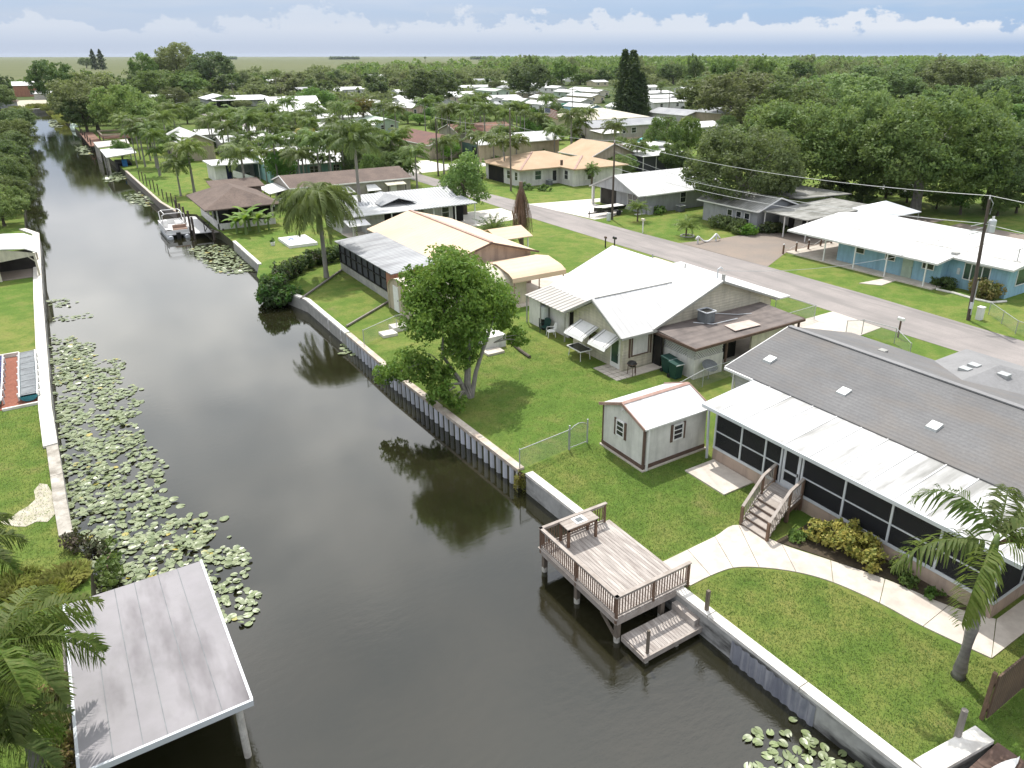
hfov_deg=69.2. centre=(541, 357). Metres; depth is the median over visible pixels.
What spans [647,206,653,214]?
air conditioner
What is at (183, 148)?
palm tree
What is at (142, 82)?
tree
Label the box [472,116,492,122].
tree
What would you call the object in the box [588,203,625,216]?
trailer boat
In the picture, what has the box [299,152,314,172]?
palm tree
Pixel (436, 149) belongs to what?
utility pole
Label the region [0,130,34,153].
tree
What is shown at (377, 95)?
undergrowth
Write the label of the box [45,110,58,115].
grass clump
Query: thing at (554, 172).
door
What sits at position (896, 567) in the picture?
bedding plant
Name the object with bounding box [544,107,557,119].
flagpole
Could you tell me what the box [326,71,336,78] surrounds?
palm tree
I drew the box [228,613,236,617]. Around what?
lily pad
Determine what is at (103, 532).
lily pads
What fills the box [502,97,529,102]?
mobile home
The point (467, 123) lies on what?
palm tree
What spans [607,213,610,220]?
utility pedestal
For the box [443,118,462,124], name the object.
tree
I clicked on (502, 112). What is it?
palm tree
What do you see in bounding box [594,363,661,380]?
patio
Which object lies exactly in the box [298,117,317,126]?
palm tree
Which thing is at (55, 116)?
grass clump
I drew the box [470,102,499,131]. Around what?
palm tree
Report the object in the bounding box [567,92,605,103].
mobile home
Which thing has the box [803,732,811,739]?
lily pad
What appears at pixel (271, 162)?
tree
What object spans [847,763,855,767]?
lily pad
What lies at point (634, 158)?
tree
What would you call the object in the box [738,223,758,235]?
shrub
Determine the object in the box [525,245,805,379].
cream house
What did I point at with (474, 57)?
tree island
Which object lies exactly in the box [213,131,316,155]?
mobile home
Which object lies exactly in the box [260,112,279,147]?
palm tree
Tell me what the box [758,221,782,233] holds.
shrub
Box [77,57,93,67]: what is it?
tree
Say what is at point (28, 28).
sky
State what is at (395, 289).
door
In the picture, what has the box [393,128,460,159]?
gable house
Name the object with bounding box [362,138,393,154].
palm tree
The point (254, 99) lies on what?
gable house
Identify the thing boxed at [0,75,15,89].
tree
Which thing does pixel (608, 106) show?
mobile home
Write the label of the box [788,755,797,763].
lily pad
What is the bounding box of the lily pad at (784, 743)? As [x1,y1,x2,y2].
[777,739,787,746]
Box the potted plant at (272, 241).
[269,237,274,245]
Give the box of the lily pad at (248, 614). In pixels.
[243,612,251,617]
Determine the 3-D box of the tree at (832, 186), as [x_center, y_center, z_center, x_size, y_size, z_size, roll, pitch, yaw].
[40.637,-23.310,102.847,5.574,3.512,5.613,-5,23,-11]
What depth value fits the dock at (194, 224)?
88.69 m
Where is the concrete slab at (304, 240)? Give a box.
[278,234,317,248]
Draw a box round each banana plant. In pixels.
[221,214,248,233]
[228,207,261,234]
[232,204,263,230]
[243,209,271,231]
[263,212,279,229]
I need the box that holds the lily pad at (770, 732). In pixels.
[766,729,773,735]
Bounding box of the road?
[202,113,1023,365]
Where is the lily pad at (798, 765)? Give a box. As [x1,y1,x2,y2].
[795,763,803,767]
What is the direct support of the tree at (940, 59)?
on the ground at (342, 298)
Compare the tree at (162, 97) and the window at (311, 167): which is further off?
the tree at (162, 97)
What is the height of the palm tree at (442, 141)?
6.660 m
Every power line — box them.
[510,124,613,140]
[615,140,989,195]
[615,151,751,192]
[615,161,980,223]
[616,168,978,231]
[719,234,981,270]
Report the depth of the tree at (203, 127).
191.80 m
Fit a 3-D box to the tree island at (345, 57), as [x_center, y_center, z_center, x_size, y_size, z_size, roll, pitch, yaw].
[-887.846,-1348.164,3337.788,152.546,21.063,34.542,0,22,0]
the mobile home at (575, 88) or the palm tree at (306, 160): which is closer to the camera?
the palm tree at (306, 160)
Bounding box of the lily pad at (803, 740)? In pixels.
[799,738,807,743]
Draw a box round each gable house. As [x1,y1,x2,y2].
[166,127,215,160]
[198,93,267,106]
[355,115,399,132]
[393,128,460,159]
[438,121,514,138]
[589,168,720,214]
[697,189,798,229]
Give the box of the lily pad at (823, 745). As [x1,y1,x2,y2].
[820,742,828,751]
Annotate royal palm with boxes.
[0,512,29,582]
[0,584,111,767]
[0,689,74,767]
[888,483,1023,681]
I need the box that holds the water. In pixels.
[25,112,862,767]
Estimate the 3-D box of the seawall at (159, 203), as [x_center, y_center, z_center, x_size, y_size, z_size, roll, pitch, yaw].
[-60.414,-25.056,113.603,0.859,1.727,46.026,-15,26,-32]
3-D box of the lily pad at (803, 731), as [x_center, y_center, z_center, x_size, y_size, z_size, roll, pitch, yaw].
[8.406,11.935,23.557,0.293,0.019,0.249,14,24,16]
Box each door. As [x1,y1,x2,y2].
[390,185,396,190]
[393,285,399,312]
[552,169,556,182]
[610,339,620,368]
[652,335,662,365]
[780,450,802,492]
[900,258,913,277]
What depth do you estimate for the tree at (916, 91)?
268.84 m
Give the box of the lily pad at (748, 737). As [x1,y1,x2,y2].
[742,734,751,741]
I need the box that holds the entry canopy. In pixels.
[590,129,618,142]
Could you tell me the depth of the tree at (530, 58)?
453.46 m
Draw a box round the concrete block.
[378,322,406,337]
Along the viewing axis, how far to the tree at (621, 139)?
138.78 m
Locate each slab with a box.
[685,459,752,494]
[859,278,895,285]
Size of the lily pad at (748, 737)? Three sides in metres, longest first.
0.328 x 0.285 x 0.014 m
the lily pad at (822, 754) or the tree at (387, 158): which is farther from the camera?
the tree at (387, 158)
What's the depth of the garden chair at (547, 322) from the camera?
54.75 m
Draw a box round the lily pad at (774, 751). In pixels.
[767,747,777,753]
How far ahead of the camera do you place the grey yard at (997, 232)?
86.01 m
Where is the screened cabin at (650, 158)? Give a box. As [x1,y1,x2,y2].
[618,141,679,171]
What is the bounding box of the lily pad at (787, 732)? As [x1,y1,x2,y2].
[784,729,791,736]
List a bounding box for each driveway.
[402,160,485,172]
[460,208,515,226]
[516,257,671,307]
[530,198,622,219]
[681,214,943,266]
[794,311,880,334]
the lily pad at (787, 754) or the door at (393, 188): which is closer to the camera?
the lily pad at (787, 754)
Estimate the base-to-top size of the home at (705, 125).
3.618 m
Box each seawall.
[19,228,61,460]
[30,108,48,112]
[46,444,72,537]
[62,644,74,762]
[125,170,178,217]
[232,240,261,272]
[288,293,349,345]
[346,333,523,488]
[525,471,919,767]
[913,726,993,767]
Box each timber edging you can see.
[300,269,341,298]
[346,301,388,326]
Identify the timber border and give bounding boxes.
[0,352,17,357]
[2,401,37,411]
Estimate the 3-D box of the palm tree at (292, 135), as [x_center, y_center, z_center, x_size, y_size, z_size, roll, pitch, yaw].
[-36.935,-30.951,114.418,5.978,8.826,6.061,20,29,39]
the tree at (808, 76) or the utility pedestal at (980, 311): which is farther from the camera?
the tree at (808, 76)
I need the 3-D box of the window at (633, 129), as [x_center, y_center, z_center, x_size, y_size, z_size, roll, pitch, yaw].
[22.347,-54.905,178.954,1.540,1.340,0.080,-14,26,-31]
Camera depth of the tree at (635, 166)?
126.17 m
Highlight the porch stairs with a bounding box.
[739,463,805,541]
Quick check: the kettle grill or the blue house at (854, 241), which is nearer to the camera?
the kettle grill
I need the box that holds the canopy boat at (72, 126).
[69,121,76,130]
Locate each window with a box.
[309,165,320,172]
[333,164,339,170]
[441,207,449,217]
[506,170,509,178]
[513,171,518,180]
[533,170,542,179]
[563,170,569,179]
[585,170,595,179]
[589,332,596,339]
[615,418,623,438]
[627,194,637,206]
[631,127,636,132]
[631,334,649,356]
[673,422,683,440]
[680,192,686,202]
[727,209,732,215]
[735,210,741,218]
[744,212,749,222]
[856,247,864,254]
[884,254,895,261]
[921,262,934,270]
[962,262,991,281]
[1014,268,1023,286]
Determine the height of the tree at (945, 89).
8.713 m
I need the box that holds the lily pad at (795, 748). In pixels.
[792,745,801,754]
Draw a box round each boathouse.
[63,559,253,767]
[100,147,136,173]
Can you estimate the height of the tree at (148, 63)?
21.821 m
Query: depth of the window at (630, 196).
97.16 m
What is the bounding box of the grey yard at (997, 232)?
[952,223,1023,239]
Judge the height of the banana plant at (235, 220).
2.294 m
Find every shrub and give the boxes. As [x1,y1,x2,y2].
[0,606,62,640]
[33,669,75,767]
[57,527,106,560]
[93,535,124,591]
[513,469,526,493]
[516,182,534,189]
[536,183,551,190]
[654,205,666,213]
[707,214,747,234]
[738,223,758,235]
[758,221,777,232]
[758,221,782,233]
[775,222,789,232]
[802,517,888,573]
[929,276,957,289]
[967,277,1007,300]
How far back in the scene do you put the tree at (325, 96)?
254.38 m
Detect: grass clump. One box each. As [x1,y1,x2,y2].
[0,563,44,601]
[0,577,72,619]
[7,105,34,108]
[24,103,48,108]
[35,557,93,588]
[39,106,52,110]
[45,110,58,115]
[51,114,67,119]
[56,118,74,122]
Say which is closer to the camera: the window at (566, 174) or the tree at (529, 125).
the window at (566, 174)
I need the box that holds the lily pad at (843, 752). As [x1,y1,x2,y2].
[838,749,846,756]
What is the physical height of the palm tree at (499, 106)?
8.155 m
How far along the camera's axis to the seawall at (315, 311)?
59.24 m
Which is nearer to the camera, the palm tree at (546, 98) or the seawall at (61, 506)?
the seawall at (61, 506)
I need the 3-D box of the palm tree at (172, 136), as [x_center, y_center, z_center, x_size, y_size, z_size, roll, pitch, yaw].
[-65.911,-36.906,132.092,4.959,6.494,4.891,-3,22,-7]
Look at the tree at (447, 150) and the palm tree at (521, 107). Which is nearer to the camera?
the tree at (447, 150)
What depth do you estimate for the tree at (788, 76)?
392.25 m
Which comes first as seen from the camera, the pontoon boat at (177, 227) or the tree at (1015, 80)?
the pontoon boat at (177, 227)
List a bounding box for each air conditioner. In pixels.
[546,179,552,184]
[647,206,653,214]
[676,204,685,211]
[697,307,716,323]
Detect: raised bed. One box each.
[0,355,5,403]
[16,349,40,400]
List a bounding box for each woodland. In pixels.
[121,53,1023,81]
[337,55,1023,74]
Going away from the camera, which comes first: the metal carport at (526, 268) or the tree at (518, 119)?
the metal carport at (526, 268)
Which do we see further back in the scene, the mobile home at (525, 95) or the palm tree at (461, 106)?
the mobile home at (525, 95)
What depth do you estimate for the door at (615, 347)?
48.08 m
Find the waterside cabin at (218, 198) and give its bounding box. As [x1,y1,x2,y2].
[186,177,278,229]
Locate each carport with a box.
[0,233,39,281]
[486,254,565,297]
[748,185,867,241]
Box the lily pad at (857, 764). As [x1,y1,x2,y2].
[854,760,862,767]
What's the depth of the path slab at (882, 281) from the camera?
66.63 m
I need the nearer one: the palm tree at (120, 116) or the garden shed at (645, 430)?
the garden shed at (645, 430)
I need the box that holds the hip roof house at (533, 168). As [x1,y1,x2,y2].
[479,151,628,186]
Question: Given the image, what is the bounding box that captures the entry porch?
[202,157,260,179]
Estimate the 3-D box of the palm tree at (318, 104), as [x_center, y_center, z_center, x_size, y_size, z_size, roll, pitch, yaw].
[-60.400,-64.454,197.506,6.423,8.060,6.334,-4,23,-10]
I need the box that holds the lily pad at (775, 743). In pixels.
[769,740,778,746]
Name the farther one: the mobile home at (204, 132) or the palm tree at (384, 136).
the mobile home at (204, 132)
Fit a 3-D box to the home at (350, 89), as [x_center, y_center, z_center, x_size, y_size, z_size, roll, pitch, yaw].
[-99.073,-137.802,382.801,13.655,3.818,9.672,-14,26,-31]
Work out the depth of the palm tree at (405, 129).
122.17 m
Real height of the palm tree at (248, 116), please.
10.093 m
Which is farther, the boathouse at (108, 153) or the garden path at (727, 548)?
the boathouse at (108, 153)
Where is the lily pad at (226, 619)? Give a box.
[224,616,230,622]
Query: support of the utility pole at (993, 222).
on the ground at (342, 298)
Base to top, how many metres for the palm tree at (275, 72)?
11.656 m
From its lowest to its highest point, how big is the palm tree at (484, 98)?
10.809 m
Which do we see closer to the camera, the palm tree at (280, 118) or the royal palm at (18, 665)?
the royal palm at (18, 665)
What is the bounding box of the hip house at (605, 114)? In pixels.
[553,108,649,127]
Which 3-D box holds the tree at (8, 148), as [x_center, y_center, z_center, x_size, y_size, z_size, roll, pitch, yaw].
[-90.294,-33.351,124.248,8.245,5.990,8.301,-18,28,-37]
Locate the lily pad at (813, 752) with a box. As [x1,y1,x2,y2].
[808,750,816,755]
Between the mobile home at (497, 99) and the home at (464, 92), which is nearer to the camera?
the mobile home at (497, 99)
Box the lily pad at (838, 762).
[835,759,846,767]
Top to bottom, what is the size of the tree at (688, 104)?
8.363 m
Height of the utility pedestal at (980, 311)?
1.020 m
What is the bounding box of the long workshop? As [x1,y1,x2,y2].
[459,131,561,160]
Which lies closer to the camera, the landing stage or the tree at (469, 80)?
the landing stage
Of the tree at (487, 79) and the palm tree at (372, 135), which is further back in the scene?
the tree at (487, 79)
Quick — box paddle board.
[992,756,1019,767]
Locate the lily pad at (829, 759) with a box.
[826,757,834,763]
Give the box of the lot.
[17,100,47,106]
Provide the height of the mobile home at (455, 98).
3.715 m
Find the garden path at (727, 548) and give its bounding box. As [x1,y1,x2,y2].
[663,525,1023,657]
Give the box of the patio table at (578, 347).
[567,342,592,361]
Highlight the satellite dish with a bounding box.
[702,359,718,378]
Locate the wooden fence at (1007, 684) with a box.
[979,655,1023,720]
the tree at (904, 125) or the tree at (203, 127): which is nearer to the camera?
the tree at (904, 125)
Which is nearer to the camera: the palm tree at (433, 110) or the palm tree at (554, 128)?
the palm tree at (554, 128)
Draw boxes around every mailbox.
[641,218,645,232]
[897,316,904,337]
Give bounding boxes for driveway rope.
[695,233,720,243]
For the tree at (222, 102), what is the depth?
290.99 m
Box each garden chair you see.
[540,317,550,329]
[546,322,556,337]
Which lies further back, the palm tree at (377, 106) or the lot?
the lot
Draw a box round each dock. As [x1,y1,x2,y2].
[79,127,133,151]
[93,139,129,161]
[174,200,223,239]
[969,742,1023,767]
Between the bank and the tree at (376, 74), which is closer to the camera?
the bank
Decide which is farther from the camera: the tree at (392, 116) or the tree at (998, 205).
the tree at (392, 116)
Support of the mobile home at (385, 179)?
on the ground at (342, 298)
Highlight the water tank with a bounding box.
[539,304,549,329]
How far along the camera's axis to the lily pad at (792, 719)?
24.02 m
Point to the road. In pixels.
(939, 330)
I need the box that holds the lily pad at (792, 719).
[789,716,797,721]
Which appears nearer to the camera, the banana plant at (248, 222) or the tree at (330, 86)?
the banana plant at (248, 222)
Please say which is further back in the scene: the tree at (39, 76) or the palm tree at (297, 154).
the tree at (39, 76)
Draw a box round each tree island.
[224,56,237,59]
[328,56,360,59]
[469,56,495,58]
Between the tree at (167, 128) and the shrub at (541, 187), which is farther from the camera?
the tree at (167, 128)
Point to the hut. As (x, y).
(12, 104)
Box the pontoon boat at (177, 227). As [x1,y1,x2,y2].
[158,208,189,239]
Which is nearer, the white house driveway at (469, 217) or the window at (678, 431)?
the window at (678, 431)
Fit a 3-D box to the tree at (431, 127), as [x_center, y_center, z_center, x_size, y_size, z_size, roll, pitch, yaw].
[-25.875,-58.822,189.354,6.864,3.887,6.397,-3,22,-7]
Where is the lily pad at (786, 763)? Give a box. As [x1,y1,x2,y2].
[784,761,791,767]
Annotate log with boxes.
[511,342,530,357]
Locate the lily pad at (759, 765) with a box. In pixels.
[753,761,763,767]
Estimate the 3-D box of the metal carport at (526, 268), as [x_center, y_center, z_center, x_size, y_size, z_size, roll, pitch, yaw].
[-1.570,-6.784,62.790,5.200,3.100,5.400,-14,26,-31]
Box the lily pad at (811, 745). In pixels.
[807,739,815,747]
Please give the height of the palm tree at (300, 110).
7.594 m
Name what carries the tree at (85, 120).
on the ground at (342, 298)
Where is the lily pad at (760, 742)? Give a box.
[755,738,762,744]
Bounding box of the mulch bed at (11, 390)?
[0,356,37,410]
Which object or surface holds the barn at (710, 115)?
on the ground at (342, 298)
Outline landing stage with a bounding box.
[621,589,710,663]
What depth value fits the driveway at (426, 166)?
136.05 m
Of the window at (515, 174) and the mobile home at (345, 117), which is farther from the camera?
the mobile home at (345, 117)
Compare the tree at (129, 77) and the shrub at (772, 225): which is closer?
the shrub at (772, 225)
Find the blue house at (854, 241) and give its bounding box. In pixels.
[786,212,1023,298]
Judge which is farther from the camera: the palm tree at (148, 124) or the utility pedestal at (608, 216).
the palm tree at (148, 124)
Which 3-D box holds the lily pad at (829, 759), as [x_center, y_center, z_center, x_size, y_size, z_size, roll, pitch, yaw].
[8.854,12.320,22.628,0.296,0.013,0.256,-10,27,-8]
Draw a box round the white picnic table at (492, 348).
[478,330,505,356]
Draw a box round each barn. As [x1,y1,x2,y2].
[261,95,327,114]
[692,107,748,123]
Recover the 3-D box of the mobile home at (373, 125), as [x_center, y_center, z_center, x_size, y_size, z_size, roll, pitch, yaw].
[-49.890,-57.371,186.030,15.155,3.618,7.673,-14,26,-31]
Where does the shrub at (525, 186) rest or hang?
on the ground at (342, 298)
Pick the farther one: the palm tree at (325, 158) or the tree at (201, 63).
the tree at (201, 63)
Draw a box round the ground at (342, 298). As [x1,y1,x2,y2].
[0,56,1023,767]
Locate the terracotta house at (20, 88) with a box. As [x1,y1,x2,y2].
[11,81,54,96]
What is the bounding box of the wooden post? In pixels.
[953,708,968,737]
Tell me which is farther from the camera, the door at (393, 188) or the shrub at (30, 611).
the door at (393, 188)
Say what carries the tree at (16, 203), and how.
on the ground at (342, 298)
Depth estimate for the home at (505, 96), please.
307.05 m
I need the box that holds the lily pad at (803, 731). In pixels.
[801,729,809,735]
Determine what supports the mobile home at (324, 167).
on the ground at (342, 298)
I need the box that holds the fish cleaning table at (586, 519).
[559,511,598,547]
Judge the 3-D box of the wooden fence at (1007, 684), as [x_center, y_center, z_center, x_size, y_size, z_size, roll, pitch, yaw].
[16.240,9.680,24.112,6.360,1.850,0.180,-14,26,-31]
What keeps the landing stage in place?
in the water
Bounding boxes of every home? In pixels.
[192,127,271,137]
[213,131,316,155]
[251,147,341,182]
[261,166,412,209]
[312,112,371,121]
[318,120,375,133]
[326,186,476,237]
[336,86,363,93]
[370,102,413,113]
[392,98,423,104]
[395,102,427,114]
[426,99,453,105]
[446,93,469,102]
[447,91,474,95]
[458,85,491,89]
[475,88,508,95]
[482,97,501,103]
[490,94,522,103]
[496,85,518,90]
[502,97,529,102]
[515,90,545,98]
[526,100,557,111]
[530,94,560,102]
[538,85,566,92]
[553,89,581,96]
[558,97,594,103]
[563,102,602,109]
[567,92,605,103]
[569,87,594,89]
[574,117,667,138]
[578,88,608,95]
[586,80,607,86]
[603,103,615,109]
[645,85,658,90]
[647,98,686,109]
[648,90,673,94]
[648,94,673,98]
[648,107,697,121]
[680,120,722,132]
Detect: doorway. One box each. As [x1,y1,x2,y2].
[226,166,231,178]
[788,217,809,235]
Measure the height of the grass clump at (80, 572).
0.421 m
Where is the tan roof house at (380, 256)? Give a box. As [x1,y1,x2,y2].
[335,209,538,299]
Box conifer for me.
[510,182,532,244]
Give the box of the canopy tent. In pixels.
[854,201,920,219]
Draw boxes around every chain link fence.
[362,312,409,343]
[519,419,588,467]
[680,359,734,386]
[775,297,815,318]
[846,319,911,351]
[988,302,1023,333]
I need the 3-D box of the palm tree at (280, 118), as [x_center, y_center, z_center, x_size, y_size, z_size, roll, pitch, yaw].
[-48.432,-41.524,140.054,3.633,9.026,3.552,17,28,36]
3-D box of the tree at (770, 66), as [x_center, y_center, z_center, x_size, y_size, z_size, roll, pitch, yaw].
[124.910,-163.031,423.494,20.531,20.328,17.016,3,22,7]
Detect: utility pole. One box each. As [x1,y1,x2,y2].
[435,117,438,175]
[509,108,511,190]
[611,140,615,219]
[966,195,996,320]
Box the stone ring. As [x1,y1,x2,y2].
[680,234,694,237]
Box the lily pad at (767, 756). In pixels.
[761,751,771,759]
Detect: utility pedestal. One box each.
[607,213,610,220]
[975,305,985,319]
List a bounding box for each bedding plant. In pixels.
[788,528,805,543]
[803,528,815,539]
[887,557,908,577]
[898,570,920,589]
[923,586,946,600]
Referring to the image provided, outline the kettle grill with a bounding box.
[627,360,636,376]
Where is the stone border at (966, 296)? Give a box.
[936,288,1006,302]
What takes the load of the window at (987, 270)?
in the blue house at (854, 241)
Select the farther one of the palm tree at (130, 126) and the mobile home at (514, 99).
the mobile home at (514, 99)
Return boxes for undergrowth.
[9,72,1023,153]
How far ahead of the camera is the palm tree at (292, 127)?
138.69 m
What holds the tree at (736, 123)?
on the ground at (342, 298)
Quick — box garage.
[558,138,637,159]
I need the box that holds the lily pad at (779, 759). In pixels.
[774,756,782,763]
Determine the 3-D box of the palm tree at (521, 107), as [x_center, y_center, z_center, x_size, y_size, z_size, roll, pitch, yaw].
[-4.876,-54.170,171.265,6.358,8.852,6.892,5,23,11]
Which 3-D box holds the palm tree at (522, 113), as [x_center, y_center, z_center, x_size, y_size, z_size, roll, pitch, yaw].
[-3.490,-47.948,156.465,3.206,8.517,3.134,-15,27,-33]
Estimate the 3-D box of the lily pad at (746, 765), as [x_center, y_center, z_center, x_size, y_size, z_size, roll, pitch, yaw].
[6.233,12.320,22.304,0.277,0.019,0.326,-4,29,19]
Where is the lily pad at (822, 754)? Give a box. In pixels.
[818,751,827,759]
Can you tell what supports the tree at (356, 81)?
on the ground at (342, 298)
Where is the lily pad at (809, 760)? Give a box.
[804,755,812,763]
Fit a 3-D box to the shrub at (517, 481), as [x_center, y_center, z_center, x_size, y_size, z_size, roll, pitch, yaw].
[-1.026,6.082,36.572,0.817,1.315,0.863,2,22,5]
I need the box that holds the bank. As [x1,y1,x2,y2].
[24,123,994,748]
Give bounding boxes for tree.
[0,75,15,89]
[0,84,16,110]
[0,108,39,130]
[0,118,38,141]
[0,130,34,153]
[0,139,31,166]
[0,153,37,177]
[0,156,30,185]
[0,173,36,213]
[0,184,30,226]
[1,106,35,119]
[23,59,75,103]
[44,71,132,130]
[53,97,108,131]
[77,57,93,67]
[79,68,99,83]
[86,83,161,139]
[88,49,98,69]
[96,49,106,69]
[107,73,126,85]
[107,111,133,143]
[110,139,130,158]
[118,127,140,167]
[120,114,142,159]
[121,119,146,166]
[125,70,159,86]
[126,69,186,93]
[127,52,158,75]
[131,115,160,146]
[133,119,165,167]
[134,115,161,160]
[138,128,168,175]
[144,94,171,105]
[144,146,166,175]
[145,109,180,153]
[152,99,188,127]
[153,42,194,73]
[155,131,183,168]
[156,125,184,143]
[157,155,192,195]
[158,86,189,103]
[162,136,211,192]
[170,72,211,95]
[173,68,188,74]
[174,106,199,123]
[181,69,203,86]
[184,102,207,114]
[185,51,235,84]
[192,117,216,137]
[194,102,220,136]
[195,121,219,128]
[203,74,241,92]
[204,109,232,158]
[210,119,241,143]
[213,138,264,177]
[215,95,235,103]
[218,72,245,85]
[220,104,245,134]
[225,132,256,147]
[228,109,263,149]
[230,99,253,106]
[230,107,258,145]
[230,126,245,134]
[239,69,263,87]
[240,75,276,95]
[240,112,269,145]
[241,130,260,140]
[247,72,271,83]
[252,119,279,147]
[252,146,275,183]
[254,101,282,121]
[254,130,290,175]
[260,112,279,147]
[261,150,297,176]
[263,104,277,121]
[266,69,281,82]
[269,73,293,83]
[270,77,301,94]
[270,124,291,146]
[270,181,362,277]
[272,112,291,141]
[275,95,300,110]
[275,120,302,137]
[278,143,317,173]
[281,108,308,124]
[281,127,312,173]
[289,72,308,84]
[289,109,313,121]
[293,116,321,127]
[293,128,314,133]
[294,86,338,107]
[295,127,335,171]
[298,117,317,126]
[299,146,323,172]
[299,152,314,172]
[301,78,316,86]
[302,100,325,110]
[306,106,328,118]
[307,80,340,91]
[307,132,344,170]
[311,153,331,171]
[314,70,341,87]
[314,119,385,201]
[319,119,340,127]
[320,153,337,170]
[322,69,352,80]
[324,114,338,128]
[325,99,344,115]
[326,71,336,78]
[326,146,345,170]
[327,108,348,118]
[329,100,350,119]
[330,110,355,119]
[335,131,356,169]
[338,149,362,170]
[339,75,362,86]
[340,102,363,118]
[350,96,374,117]
[355,71,383,79]
[358,151,384,168]
[362,74,390,92]
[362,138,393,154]
[364,132,379,142]
[366,110,382,116]
[370,99,395,129]
[372,128,411,152]
[372,150,412,172]
[372,243,531,412]
[375,77,399,87]
[378,145,404,158]
[381,110,401,115]
[382,102,406,129]
[382,113,398,120]
[388,125,413,147]
[388,155,421,175]
[396,69,461,105]
[398,142,430,187]
[399,70,414,83]
[399,111,415,123]
[408,114,430,124]
[413,95,434,130]
[423,93,444,115]
[423,106,434,122]
[427,120,448,131]
[427,135,457,173]
[429,107,442,132]
[430,103,453,126]
[434,114,453,123]
[435,102,458,133]
[435,141,460,159]
[435,148,491,214]
[437,79,464,91]
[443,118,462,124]
[446,133,461,164]
[448,101,471,138]
[453,118,475,136]
[454,71,477,84]
[454,122,474,135]
[455,109,474,134]
[457,93,484,121]
[461,129,489,171]
[469,91,492,122]
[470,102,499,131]
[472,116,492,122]
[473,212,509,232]
[476,129,508,157]
[481,77,499,85]
[486,103,504,116]
[487,81,502,87]
[487,134,519,160]
[490,122,518,156]
[493,107,515,125]
[502,100,519,131]
[503,63,554,93]
[504,133,531,153]
[507,100,529,125]
[508,103,534,131]
[514,116,527,124]
[517,109,532,131]
[518,119,541,131]
[521,55,540,82]
[525,112,550,125]
[536,92,559,120]
[539,119,555,130]
[542,122,565,152]
[547,103,561,110]
[550,58,579,83]
[555,107,586,143]
[561,125,584,142]
[569,72,593,84]
[569,117,592,135]
[574,104,599,138]
[585,161,599,183]
[592,68,614,80]
[599,117,627,142]
[606,154,639,164]
[608,135,626,143]
[610,48,651,115]
[610,62,620,78]
[611,155,632,173]
[622,159,637,173]
[623,139,651,154]
[625,199,650,221]
[641,65,651,81]
[642,115,686,147]
[647,143,661,151]
[656,63,687,83]
[656,80,666,92]
[658,139,690,165]
[664,155,694,168]
[671,214,702,235]
[673,74,745,106]
[674,116,705,153]
[679,123,806,200]
[682,53,705,78]
[682,75,708,86]
[684,97,705,107]
[693,71,783,123]
[708,56,736,75]
[715,115,736,125]
[723,121,740,129]
[731,98,874,198]
[732,67,745,79]
[739,100,812,194]
[741,54,777,78]
[742,79,839,120]
[767,69,795,85]
[775,70,799,80]
[787,59,816,78]
[789,71,894,109]
[794,73,812,83]
[809,74,827,83]
[814,176,851,197]
[826,87,920,202]
[834,62,926,97]
[841,93,1020,212]
[844,181,878,202]
[866,173,910,198]
[887,178,930,202]
[895,82,937,101]
[902,88,949,105]
[913,60,931,76]
[914,64,936,83]
[921,59,998,90]
[924,185,950,208]
[929,83,1015,204]
[934,57,958,72]
[934,110,1023,209]
[935,83,971,98]
[941,182,985,214]
[973,75,1023,100]
[981,187,1020,215]
[991,69,1003,77]
[992,85,1023,104]
[998,178,1023,213]
[1001,102,1023,122]
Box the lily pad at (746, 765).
[744,762,752,767]
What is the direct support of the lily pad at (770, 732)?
on the water
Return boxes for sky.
[0,0,1023,56]
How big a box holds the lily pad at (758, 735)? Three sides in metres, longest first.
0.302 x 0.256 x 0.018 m
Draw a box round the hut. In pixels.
[0,100,17,108]
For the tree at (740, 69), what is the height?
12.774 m
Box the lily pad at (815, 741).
[809,737,818,744]
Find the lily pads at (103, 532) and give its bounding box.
[46,119,355,593]
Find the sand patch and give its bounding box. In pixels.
[2,484,54,526]
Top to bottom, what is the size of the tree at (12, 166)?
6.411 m
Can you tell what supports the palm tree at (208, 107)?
on the ground at (342, 298)
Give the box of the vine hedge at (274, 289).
[254,244,339,307]
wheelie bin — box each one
[660,353,677,372]
[667,359,684,378]
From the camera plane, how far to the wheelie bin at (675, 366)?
46.65 m
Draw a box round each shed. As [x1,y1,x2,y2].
[33,90,51,99]
[387,263,525,318]
[598,382,707,472]
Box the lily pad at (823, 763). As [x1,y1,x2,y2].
[821,761,831,767]
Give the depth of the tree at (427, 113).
218.93 m
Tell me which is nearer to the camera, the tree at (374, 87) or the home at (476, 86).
the tree at (374, 87)
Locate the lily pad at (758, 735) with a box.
[755,732,763,738]
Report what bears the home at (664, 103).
on the ground at (342, 298)
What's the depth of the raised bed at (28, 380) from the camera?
46.22 m
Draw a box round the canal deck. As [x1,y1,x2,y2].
[538,502,691,642]
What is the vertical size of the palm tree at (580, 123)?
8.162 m
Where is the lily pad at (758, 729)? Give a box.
[753,726,762,733]
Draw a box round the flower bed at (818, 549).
[776,523,966,610]
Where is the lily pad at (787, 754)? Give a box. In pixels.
[782,750,791,759]
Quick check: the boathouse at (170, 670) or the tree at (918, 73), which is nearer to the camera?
the boathouse at (170, 670)
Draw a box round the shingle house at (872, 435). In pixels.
[702,325,1023,617]
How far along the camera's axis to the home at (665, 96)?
306.80 m

